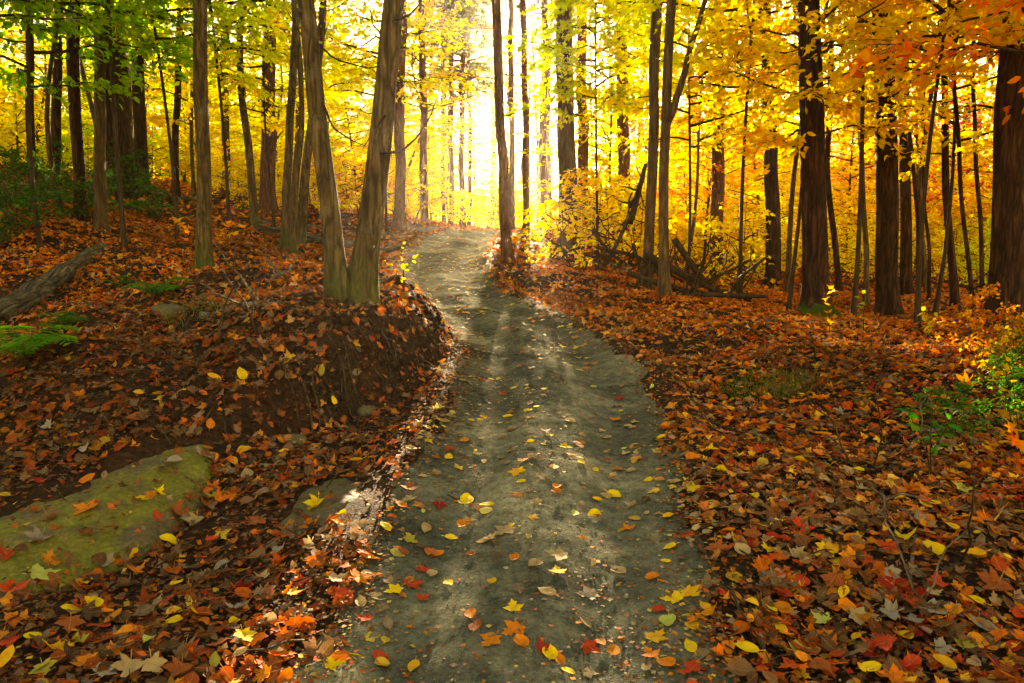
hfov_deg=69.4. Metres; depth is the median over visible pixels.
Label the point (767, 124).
understorey tree
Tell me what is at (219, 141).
understorey tree
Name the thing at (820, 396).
fallen leaf
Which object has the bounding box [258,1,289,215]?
tree
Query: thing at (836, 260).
tree
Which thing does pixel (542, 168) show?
tree
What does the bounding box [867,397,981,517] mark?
fallen branch
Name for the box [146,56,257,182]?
understorey tree
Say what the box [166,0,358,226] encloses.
understorey tree
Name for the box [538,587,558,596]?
fallen leaf
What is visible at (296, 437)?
stone
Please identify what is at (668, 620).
fallen leaf
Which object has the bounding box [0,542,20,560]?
fallen leaf
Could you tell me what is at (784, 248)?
shrub
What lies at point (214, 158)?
shrub
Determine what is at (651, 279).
fallen branch
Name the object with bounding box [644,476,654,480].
fallen leaf
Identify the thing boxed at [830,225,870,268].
shrub
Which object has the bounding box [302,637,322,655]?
fallen leaf
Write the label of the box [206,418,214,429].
fallen leaf
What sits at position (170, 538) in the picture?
fallen leaf
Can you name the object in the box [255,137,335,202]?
shrub
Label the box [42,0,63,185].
tree
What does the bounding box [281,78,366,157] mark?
understorey tree
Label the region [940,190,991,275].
shrub
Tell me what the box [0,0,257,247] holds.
understorey tree
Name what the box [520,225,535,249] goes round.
seedling
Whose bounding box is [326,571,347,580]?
fallen leaf
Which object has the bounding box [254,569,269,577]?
fallen leaf
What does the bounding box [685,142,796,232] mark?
understorey tree
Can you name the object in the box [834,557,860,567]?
fallen leaf
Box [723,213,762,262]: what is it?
shrub
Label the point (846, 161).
understorey tree
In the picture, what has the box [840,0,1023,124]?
understorey tree
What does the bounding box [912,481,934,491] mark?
fallen leaf
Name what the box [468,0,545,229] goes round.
tree
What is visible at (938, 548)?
fallen leaf
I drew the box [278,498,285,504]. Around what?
fallen leaf
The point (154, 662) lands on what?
fallen leaf
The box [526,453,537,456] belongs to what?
fallen leaf
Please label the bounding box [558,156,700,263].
shrub
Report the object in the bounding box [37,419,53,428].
fallen leaf
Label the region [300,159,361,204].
shrub
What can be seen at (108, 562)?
fallen leaf
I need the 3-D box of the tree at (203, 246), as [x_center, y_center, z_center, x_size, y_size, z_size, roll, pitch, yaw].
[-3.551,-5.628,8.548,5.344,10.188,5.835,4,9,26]
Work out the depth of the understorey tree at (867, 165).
21.32 m
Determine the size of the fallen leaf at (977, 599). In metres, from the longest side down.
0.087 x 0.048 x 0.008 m
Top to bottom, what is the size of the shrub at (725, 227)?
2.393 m
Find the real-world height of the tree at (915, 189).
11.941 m
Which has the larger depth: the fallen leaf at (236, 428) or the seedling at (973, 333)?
the seedling at (973, 333)
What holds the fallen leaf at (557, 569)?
on the path
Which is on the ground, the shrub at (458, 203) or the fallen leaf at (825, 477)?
the shrub at (458, 203)
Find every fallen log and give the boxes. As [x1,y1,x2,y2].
[0,242,107,319]
[165,193,248,202]
[256,224,402,253]
[259,218,321,233]
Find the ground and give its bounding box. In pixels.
[0,165,1023,682]
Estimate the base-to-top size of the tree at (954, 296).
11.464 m
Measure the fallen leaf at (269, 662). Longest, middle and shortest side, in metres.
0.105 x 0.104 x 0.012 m
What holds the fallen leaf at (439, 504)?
on the path
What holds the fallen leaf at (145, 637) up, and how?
on the ground
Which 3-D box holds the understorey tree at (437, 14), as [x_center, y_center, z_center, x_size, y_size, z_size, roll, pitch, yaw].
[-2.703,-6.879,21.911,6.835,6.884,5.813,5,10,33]
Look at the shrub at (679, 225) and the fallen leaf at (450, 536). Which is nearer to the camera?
the fallen leaf at (450, 536)
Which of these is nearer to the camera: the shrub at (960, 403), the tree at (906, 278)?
the shrub at (960, 403)
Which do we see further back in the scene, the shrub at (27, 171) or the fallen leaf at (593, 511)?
the shrub at (27, 171)
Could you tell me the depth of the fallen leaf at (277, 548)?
2.99 m
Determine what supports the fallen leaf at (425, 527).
on the path
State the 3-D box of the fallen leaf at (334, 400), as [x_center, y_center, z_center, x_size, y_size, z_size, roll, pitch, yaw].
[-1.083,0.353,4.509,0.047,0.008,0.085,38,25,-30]
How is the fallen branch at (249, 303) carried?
on the ground
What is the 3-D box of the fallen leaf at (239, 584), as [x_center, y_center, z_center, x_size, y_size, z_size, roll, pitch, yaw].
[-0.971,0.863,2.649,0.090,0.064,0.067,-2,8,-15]
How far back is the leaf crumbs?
2.60 m
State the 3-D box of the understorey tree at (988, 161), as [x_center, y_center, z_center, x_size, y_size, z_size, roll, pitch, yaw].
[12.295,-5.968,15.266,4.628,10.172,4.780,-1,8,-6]
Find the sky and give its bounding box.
[0,0,997,231]
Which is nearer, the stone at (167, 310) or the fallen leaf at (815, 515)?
the fallen leaf at (815, 515)
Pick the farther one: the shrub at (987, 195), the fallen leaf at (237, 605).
the shrub at (987, 195)
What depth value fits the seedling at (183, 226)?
9.56 m
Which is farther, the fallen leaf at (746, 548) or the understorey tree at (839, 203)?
the understorey tree at (839, 203)
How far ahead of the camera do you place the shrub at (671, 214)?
18.04 m
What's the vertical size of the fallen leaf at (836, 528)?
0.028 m
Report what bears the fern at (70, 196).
on the ground
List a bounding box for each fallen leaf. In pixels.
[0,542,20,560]
[0,578,31,595]
[0,604,22,611]
[0,634,19,646]
[0,645,14,667]
[5,433,18,442]
[22,563,61,579]
[23,525,54,540]
[23,632,42,637]
[29,657,57,674]
[36,466,51,473]
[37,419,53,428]
[38,506,61,520]
[42,638,73,650]
[53,611,85,633]
[60,604,82,609]
[60,632,89,642]
[70,645,98,666]
[72,498,97,514]
[78,441,88,451]
[78,473,94,483]
[85,596,103,607]
[90,662,116,676]
[91,622,110,626]
[101,553,112,566]
[101,631,117,639]
[104,640,124,656]
[110,649,146,676]
[115,572,138,586]
[126,412,142,419]
[127,561,145,572]
[129,544,138,558]
[136,495,148,499]
[141,647,167,671]
[142,634,155,642]
[153,484,164,494]
[153,508,162,520]
[159,533,177,544]
[161,455,183,462]
[162,654,193,677]
[163,615,182,624]
[167,500,193,515]
[170,579,182,584]
[173,643,202,659]
[184,510,203,525]
[186,569,213,581]
[195,445,213,457]
[204,491,222,496]
[205,535,217,540]
[205,637,227,645]
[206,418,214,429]
[207,373,224,379]
[209,651,219,666]
[214,558,232,569]
[224,597,251,607]
[228,578,252,589]
[228,616,239,622]
[232,644,249,655]
[233,424,240,432]
[233,625,257,640]
[237,367,247,381]
[237,445,255,453]
[237,496,254,503]
[243,548,264,558]
[247,515,266,524]
[249,585,274,599]
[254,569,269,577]
[256,656,283,672]
[257,612,276,622]
[270,542,284,553]
[275,624,294,641]
[277,473,289,480]
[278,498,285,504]
[282,586,301,593]
[292,574,309,586]
[300,517,318,527]
[302,536,314,547]
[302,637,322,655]
[303,491,324,509]
[316,553,325,562]
[318,364,324,375]
[320,655,345,669]
[321,528,332,540]
[323,633,340,645]
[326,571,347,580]
[331,396,336,404]
[332,586,355,597]
[349,457,364,460]
[350,518,370,528]
[350,568,373,583]
[355,595,365,606]
[355,613,373,620]
[358,551,379,558]
[373,645,388,666]
[380,521,391,530]
[384,584,403,592]
[396,501,409,507]
[398,547,408,554]
[401,481,417,489]
[403,534,419,542]
[403,578,423,588]
[404,445,415,448]
[407,656,419,670]
[409,427,421,431]
[416,564,429,571]
[416,593,429,599]
[421,521,431,531]
[431,500,446,508]
[431,550,443,556]
[441,534,456,538]
[443,579,452,584]
[445,453,452,458]
[457,517,470,526]
[460,493,473,505]
[464,605,475,617]
[465,551,477,554]
[468,619,480,631]
[477,502,493,505]
[480,630,500,645]
[487,577,496,583]
[492,525,515,534]
[502,620,525,634]
[503,598,523,611]
[507,466,525,476]
[509,553,518,559]
[514,634,528,646]
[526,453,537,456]
[530,497,543,503]
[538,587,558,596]
[542,644,557,659]
[545,547,567,560]
[549,565,566,572]
[555,652,564,666]
[571,509,578,515]
[575,585,600,599]
[579,638,601,653]
[588,508,602,515]
[604,488,620,496]
[610,565,625,572]
[622,523,634,529]
[625,467,635,471]
[642,645,659,656]
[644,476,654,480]
[644,572,661,578]
[645,628,667,642]
[651,605,666,610]
[656,656,679,665]
[658,590,685,603]
[659,612,675,625]
[661,512,673,516]
[663,542,679,548]
[680,584,699,596]
[682,658,701,672]
[684,638,696,653]
[685,451,701,459]
[685,620,698,629]
[686,482,702,491]
[697,510,710,516]
[700,601,711,610]
[704,538,727,550]
[711,465,726,470]
[718,527,734,530]
[718,588,735,595]
[721,639,734,653]
[722,657,756,675]
[733,641,765,651]
[734,542,750,554]
[737,612,760,618]
[742,521,762,538]
[749,492,758,497]
[751,442,768,452]
[761,541,776,551]
[761,599,777,610]
[769,566,790,587]
[772,622,787,634]
[773,587,797,596]
[780,495,799,503]
[786,639,812,660]
[787,544,808,559]
[788,397,797,402]
[788,456,806,460]
[792,515,816,530]
[794,573,809,588]
[795,595,813,603]
[801,623,832,635]
[807,512,827,519]
[807,655,831,673]
[809,430,831,434]
[811,392,829,399]
[812,611,831,623]
[819,475,832,481]
[819,565,843,588]
[825,542,838,555]
[826,524,843,530]
[830,658,846,663]
[833,405,846,413]
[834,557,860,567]
[838,581,848,597]
[838,598,858,613]
[843,532,857,539]
[844,606,880,624]
[851,631,861,638]
[855,661,881,670]
[856,480,870,489]
[859,629,900,650]
[862,587,874,596]
[875,572,911,595]
[878,539,898,550]
[878,598,903,619]
[882,657,901,679]
[884,561,901,578]
[892,627,913,638]
[895,525,917,539]
[903,613,923,622]
[903,651,921,666]
[909,511,925,520]
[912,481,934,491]
[916,499,941,503]
[918,598,959,614]
[918,626,932,632]
[922,539,944,555]
[926,570,947,587]
[926,587,942,594]
[929,637,956,654]
[929,649,956,667]
[954,480,976,492]
[954,633,977,648]
[955,372,976,385]
[961,548,990,554]
[965,658,981,665]
[966,595,991,605]
[970,614,995,630]
[971,516,984,523]
[976,566,1014,590]
[987,494,1001,499]
[988,524,1003,534]
[988,655,1023,672]
[1001,641,1020,647]
[1005,571,1015,580]
[1007,605,1023,617]
[1008,542,1022,548]
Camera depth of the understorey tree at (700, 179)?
23.49 m
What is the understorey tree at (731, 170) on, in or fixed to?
on the ground
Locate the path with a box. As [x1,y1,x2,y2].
[260,230,737,682]
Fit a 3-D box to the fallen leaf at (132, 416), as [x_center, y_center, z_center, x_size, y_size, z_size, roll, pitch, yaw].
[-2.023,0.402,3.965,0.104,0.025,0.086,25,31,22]
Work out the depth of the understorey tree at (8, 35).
16.18 m
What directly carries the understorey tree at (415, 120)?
on the ground
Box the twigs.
[0,207,1023,682]
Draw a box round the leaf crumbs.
[268,240,739,682]
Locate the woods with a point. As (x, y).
(548, 158)
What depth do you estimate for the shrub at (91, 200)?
11.24 m
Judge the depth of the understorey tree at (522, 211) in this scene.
41.78 m
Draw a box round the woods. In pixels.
[0,0,993,253]
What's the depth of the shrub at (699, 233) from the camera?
24.97 m
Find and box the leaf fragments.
[0,224,1023,682]
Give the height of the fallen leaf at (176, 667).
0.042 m
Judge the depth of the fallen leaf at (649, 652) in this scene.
2.33 m
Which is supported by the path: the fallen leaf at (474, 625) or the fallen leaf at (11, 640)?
the fallen leaf at (474, 625)
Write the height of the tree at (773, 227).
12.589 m
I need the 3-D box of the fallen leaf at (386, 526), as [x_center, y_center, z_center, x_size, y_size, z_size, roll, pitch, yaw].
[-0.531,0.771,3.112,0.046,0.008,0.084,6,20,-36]
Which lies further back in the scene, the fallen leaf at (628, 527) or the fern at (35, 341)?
the fern at (35, 341)
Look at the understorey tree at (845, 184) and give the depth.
31.50 m
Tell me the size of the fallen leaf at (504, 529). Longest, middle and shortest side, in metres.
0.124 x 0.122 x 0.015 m
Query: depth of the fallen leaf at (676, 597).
2.60 m
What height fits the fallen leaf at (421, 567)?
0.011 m
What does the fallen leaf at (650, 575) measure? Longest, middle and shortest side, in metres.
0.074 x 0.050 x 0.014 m
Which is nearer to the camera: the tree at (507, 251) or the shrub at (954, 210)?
the tree at (507, 251)
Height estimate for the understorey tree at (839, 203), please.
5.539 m
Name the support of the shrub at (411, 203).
on the ground
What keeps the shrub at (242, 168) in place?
on the ground
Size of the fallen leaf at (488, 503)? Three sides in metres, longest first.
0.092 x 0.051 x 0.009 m
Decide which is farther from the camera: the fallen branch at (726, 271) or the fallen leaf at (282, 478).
the fallen branch at (726, 271)
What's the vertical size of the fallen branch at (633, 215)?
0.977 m
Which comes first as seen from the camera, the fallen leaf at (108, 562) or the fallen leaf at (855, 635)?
the fallen leaf at (855, 635)
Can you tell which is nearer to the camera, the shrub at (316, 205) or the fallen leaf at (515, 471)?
the fallen leaf at (515, 471)
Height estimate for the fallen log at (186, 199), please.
0.435 m
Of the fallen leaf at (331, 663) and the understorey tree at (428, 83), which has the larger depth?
the understorey tree at (428, 83)
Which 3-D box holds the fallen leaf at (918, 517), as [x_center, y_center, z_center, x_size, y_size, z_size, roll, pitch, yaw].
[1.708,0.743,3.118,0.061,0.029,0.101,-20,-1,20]
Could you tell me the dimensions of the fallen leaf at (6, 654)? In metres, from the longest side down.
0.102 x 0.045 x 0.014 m
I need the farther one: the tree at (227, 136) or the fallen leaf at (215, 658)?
the tree at (227, 136)
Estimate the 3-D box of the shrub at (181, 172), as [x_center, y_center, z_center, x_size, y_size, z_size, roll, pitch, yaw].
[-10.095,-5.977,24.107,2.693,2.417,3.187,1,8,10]
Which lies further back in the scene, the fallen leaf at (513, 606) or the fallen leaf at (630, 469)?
the fallen leaf at (630, 469)
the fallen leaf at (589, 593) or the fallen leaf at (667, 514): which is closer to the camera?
the fallen leaf at (589, 593)
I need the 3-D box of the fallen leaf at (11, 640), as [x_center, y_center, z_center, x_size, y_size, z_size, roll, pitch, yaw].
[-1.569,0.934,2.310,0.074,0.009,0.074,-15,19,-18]
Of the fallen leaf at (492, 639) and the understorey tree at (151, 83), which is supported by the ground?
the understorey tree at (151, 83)
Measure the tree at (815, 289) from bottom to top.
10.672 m
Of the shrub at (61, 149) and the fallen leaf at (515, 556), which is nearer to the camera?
the fallen leaf at (515, 556)
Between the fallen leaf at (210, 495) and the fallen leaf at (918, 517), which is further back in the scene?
the fallen leaf at (210, 495)
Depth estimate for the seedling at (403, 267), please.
6.04 m
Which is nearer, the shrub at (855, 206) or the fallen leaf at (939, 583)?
the fallen leaf at (939, 583)
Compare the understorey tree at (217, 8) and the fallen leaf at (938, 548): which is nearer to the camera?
the fallen leaf at (938, 548)
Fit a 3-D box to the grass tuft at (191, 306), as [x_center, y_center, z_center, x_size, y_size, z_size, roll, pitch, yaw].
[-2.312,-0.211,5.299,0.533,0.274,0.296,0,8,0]
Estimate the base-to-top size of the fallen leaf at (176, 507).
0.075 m
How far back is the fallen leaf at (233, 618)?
2.39 m
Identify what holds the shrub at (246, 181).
on the ground
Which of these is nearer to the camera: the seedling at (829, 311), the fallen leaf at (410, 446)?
the fallen leaf at (410, 446)
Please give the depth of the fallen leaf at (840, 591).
2.56 m
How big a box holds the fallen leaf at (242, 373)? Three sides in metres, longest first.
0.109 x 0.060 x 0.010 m
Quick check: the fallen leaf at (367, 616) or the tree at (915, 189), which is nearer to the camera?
the fallen leaf at (367, 616)
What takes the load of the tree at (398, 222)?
on the ground
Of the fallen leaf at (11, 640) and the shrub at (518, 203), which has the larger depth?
the shrub at (518, 203)
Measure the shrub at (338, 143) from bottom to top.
2.550 m
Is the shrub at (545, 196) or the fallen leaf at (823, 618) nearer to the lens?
the fallen leaf at (823, 618)
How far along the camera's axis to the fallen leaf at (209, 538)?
3.16 m
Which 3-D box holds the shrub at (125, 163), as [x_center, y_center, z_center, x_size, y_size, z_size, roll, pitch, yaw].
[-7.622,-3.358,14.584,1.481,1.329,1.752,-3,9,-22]
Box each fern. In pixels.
[0,186,68,209]
[0,325,80,359]
[35,312,88,329]
[62,191,116,204]
[99,275,136,286]
[108,199,181,211]
[119,277,190,297]
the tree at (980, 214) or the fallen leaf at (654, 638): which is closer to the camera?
the fallen leaf at (654, 638)
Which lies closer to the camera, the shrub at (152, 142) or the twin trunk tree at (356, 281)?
the twin trunk tree at (356, 281)
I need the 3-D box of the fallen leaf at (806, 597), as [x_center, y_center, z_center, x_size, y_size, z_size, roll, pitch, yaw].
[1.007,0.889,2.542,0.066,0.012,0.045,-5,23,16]
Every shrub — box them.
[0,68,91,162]
[0,113,46,159]
[0,124,91,221]
[0,147,70,243]
[6,140,92,201]
[15,113,85,163]
[21,113,93,181]
[41,117,93,171]
[50,166,123,217]
[62,111,166,165]
[84,126,157,173]
[87,138,166,199]
[92,126,195,182]
[125,174,193,222]
[147,125,169,167]
[150,121,234,184]
[150,147,190,184]
[181,151,237,186]
[196,152,238,193]
[211,139,281,202]
[212,161,281,208]
[216,151,276,188]
[223,152,260,195]
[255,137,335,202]
[259,150,342,206]
[275,133,340,196]
[275,153,360,217]
[291,122,433,214]
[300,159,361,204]
[335,150,394,207]
[342,173,389,208]
[360,142,450,221]
[387,174,428,213]
[388,192,419,214]
[429,183,479,226]
[446,177,518,228]
[470,179,539,226]
[476,192,530,228]
[512,168,638,271]
[530,184,604,239]
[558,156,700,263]
[577,150,658,256]
[580,174,644,236]
[599,200,687,262]
[636,204,694,252]
[641,178,734,261]
[654,217,698,259]
[655,198,736,261]
[675,179,801,280]
[677,180,787,283]
[679,199,726,258]
[692,234,751,268]
[697,195,795,269]
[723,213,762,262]
[723,222,801,281]
[749,183,874,275]
[757,236,800,262]
[792,188,915,269]
[798,192,943,279]
[828,198,874,259]
[828,214,898,278]
[830,204,959,283]
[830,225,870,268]
[898,228,957,269]
[901,378,1006,444]
[912,189,991,260]
[913,206,971,266]
[925,210,989,258]
[931,218,990,287]
[931,282,1023,361]
[933,204,989,271]
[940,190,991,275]
[940,232,990,275]
[953,211,987,259]
[955,187,991,249]
[958,314,1023,383]
[970,351,1023,426]
[974,327,1023,395]
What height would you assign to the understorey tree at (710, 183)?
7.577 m
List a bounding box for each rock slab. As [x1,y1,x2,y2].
[0,444,212,603]
[279,478,361,533]
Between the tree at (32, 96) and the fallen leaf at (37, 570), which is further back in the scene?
the tree at (32, 96)
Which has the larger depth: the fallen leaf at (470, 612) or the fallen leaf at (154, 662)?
the fallen leaf at (470, 612)
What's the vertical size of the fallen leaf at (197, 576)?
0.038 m
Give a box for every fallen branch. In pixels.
[1,291,129,321]
[146,206,195,227]
[153,247,272,373]
[198,241,298,317]
[265,248,295,280]
[592,153,644,256]
[592,222,630,280]
[597,230,682,282]
[612,163,646,224]
[617,230,658,288]
[626,254,721,297]
[644,239,763,301]
[650,264,707,293]
[671,222,725,291]
[676,263,767,300]
[682,235,756,293]
[682,243,725,296]
[726,235,768,297]
[744,503,790,535]
[789,358,887,476]
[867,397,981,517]
[871,487,967,623]
[912,479,1017,583]
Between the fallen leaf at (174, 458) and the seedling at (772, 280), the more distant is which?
the seedling at (772, 280)
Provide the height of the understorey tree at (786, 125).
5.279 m
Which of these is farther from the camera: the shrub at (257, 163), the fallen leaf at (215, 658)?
the shrub at (257, 163)
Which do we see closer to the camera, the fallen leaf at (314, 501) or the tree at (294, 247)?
the fallen leaf at (314, 501)
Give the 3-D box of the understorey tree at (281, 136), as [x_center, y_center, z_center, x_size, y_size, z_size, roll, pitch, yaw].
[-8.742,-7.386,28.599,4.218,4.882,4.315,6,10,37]
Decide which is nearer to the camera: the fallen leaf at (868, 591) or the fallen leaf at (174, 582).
the fallen leaf at (868, 591)
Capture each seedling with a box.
[168,216,188,250]
[215,220,246,250]
[384,242,417,291]
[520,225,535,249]
[717,273,733,297]
[746,266,758,292]
[764,277,786,302]
[823,285,835,333]
[854,290,867,330]
[896,387,962,474]
[917,306,937,335]
[966,310,983,339]
[988,337,1023,458]
[999,414,1023,482]
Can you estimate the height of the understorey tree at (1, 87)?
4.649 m
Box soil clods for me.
[0,270,450,447]
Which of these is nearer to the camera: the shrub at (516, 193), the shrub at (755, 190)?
the shrub at (755, 190)
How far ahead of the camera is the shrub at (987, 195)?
20.33 m
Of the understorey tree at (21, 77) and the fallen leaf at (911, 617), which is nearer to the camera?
the fallen leaf at (911, 617)
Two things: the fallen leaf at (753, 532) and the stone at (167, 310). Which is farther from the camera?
the stone at (167, 310)
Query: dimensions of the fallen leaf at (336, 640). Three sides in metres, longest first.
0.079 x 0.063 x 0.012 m
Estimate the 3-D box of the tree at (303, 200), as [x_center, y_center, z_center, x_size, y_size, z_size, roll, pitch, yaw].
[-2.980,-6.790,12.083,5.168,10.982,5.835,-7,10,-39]
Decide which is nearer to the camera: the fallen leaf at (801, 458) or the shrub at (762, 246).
the fallen leaf at (801, 458)
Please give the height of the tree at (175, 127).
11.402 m
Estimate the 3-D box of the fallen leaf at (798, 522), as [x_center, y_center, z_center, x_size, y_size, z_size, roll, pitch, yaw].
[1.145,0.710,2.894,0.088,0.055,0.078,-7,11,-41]
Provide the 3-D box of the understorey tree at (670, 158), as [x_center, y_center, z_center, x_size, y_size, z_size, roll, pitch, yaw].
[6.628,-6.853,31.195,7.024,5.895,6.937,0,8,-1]
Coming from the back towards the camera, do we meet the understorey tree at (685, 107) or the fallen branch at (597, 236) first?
the understorey tree at (685, 107)
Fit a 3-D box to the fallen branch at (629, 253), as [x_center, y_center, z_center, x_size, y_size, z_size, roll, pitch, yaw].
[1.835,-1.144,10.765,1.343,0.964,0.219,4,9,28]
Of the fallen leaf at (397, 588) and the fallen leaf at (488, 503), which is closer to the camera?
the fallen leaf at (397, 588)
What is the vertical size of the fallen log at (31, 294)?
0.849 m
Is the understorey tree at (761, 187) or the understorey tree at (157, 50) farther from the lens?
the understorey tree at (761, 187)
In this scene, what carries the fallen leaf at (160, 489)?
on the rock slab at (15, 565)
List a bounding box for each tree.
[0,0,162,59]
[0,0,192,250]
[0,0,254,108]
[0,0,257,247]
[0,4,93,144]
[0,6,48,55]
[0,22,92,132]
[0,25,35,123]
[0,49,36,101]
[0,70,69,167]
[1,39,91,119]
[6,0,176,200]
[15,6,163,111]
[22,3,262,183]
[25,5,37,194]
[37,61,182,157]
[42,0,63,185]
[44,0,188,213]
[53,0,297,237]
[66,0,90,222]
[88,1,143,200]
[92,1,111,231]
[129,6,287,196]
[131,1,166,199]
[132,60,256,171]
[135,0,368,234]
[146,39,256,150]
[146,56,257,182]
[146,76,238,182]
[148,73,284,184]
[156,109,219,186]
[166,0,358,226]
[169,39,352,177]
[170,11,183,196]
[183,18,362,190]
[192,0,214,269]
[212,0,411,212]
[218,105,259,168]
[220,0,230,194]
[231,87,334,196]
[233,45,429,170]
[234,0,442,445]
[236,5,259,228]
[251,109,366,197]
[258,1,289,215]
[267,0,506,231]
[275,50,433,206]
[279,0,324,250]
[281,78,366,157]
[289,0,304,254]
[298,0,334,246]
[326,0,527,220]
[327,37,485,212]
[337,106,457,196]
[341,102,437,199]
[358,127,444,215]
[358,149,467,219]
[371,62,548,213]
[389,149,482,218]
[390,0,415,231]
[405,0,505,221]
[406,0,458,224]
[407,0,520,224]
[407,0,540,228]
[408,180,477,225]
[413,138,497,223]
[414,0,520,225]
[445,174,548,226]
[454,203,516,228]
[455,188,557,229]
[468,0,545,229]
[474,0,550,229]
[492,0,535,262]
[492,0,700,271]
[503,1,728,240]
[504,0,609,229]
[514,63,725,226]
[516,203,557,231]
[541,96,658,202]
[547,0,842,284]
[550,6,582,259]
[574,3,609,240]
[582,0,835,271]
[591,109,747,205]
[605,0,868,293]
[616,2,629,257]
[627,0,662,289]
[631,141,751,262]
[633,145,704,217]
[638,89,741,223]
[639,0,972,292]
[646,0,789,270]
[656,0,707,298]
[673,49,866,197]
[676,117,786,259]
[682,60,842,271]
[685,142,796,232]
[687,14,725,279]
[688,0,946,313]
[692,150,785,211]
[693,114,845,213]
[705,155,797,219]
[711,0,1023,316]
[725,121,845,233]
[732,0,940,141]
[733,113,870,260]
[759,2,782,285]
[761,63,961,271]
[775,0,1023,326]
[779,81,988,217]
[779,106,949,215]
[783,0,844,319]
[790,116,931,209]
[791,20,870,306]
[821,10,904,317]
[822,0,996,293]
[825,3,843,293]
[830,4,996,276]
[831,0,1001,315]
[832,108,992,239]
[834,160,873,215]
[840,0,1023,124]
[847,153,988,236]
[847,156,990,220]
[869,0,1002,298]
[870,79,992,262]
[897,27,921,294]
[899,25,914,295]
[911,127,992,257]
[912,58,995,215]
[921,18,931,299]
[935,19,961,312]
[948,26,977,318]
[949,79,995,186]
[952,149,992,217]
[970,41,984,306]
[975,0,1023,328]
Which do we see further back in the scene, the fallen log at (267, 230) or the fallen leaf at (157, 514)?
the fallen log at (267, 230)
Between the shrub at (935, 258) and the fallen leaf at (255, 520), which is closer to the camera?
the fallen leaf at (255, 520)
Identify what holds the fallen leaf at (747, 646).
on the ground
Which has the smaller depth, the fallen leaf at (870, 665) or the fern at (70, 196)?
the fallen leaf at (870, 665)
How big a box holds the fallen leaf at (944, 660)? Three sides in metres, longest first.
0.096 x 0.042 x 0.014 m
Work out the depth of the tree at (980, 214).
11.80 m
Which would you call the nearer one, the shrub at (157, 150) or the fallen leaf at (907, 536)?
the fallen leaf at (907, 536)
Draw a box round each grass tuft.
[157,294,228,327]
[717,367,822,400]
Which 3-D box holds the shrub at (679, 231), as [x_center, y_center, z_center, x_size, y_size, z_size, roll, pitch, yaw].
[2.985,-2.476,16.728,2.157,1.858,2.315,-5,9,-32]
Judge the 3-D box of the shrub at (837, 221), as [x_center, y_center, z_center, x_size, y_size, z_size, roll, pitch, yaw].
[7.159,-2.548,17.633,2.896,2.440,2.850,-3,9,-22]
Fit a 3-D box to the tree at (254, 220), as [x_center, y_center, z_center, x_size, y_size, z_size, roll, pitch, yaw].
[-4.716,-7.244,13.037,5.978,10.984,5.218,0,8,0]
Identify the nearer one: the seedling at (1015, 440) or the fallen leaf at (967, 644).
the fallen leaf at (967, 644)
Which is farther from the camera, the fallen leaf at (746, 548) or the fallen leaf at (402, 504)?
the fallen leaf at (402, 504)
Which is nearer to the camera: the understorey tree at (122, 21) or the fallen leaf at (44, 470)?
the fallen leaf at (44, 470)
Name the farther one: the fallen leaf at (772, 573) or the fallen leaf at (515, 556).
the fallen leaf at (515, 556)
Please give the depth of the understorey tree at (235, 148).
31.13 m
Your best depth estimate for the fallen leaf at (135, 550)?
3.04 m
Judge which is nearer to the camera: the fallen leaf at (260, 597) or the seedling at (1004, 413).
the fallen leaf at (260, 597)
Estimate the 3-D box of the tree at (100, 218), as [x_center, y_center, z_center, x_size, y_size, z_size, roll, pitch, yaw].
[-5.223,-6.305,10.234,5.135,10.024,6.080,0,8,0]
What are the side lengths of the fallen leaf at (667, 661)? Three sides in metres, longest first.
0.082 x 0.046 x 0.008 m
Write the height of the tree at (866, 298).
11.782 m
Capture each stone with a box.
[151,304,186,319]
[282,434,306,447]
[357,404,375,417]
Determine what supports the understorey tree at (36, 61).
on the ground
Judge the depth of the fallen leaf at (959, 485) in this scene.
3.39 m
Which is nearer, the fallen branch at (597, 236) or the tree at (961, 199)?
the tree at (961, 199)
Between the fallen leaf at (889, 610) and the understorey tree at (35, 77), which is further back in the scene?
the understorey tree at (35, 77)
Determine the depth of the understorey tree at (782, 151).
35.09 m
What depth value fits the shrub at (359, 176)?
21.47 m
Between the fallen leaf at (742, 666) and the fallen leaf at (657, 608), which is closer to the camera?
the fallen leaf at (742, 666)
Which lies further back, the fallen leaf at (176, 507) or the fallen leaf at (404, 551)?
the fallen leaf at (176, 507)
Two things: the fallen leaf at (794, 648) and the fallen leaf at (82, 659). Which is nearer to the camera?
the fallen leaf at (82, 659)
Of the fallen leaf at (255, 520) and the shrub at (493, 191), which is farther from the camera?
the shrub at (493, 191)
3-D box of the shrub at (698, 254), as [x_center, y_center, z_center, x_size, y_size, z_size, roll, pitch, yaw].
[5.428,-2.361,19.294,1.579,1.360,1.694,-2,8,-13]
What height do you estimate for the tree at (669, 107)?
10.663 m

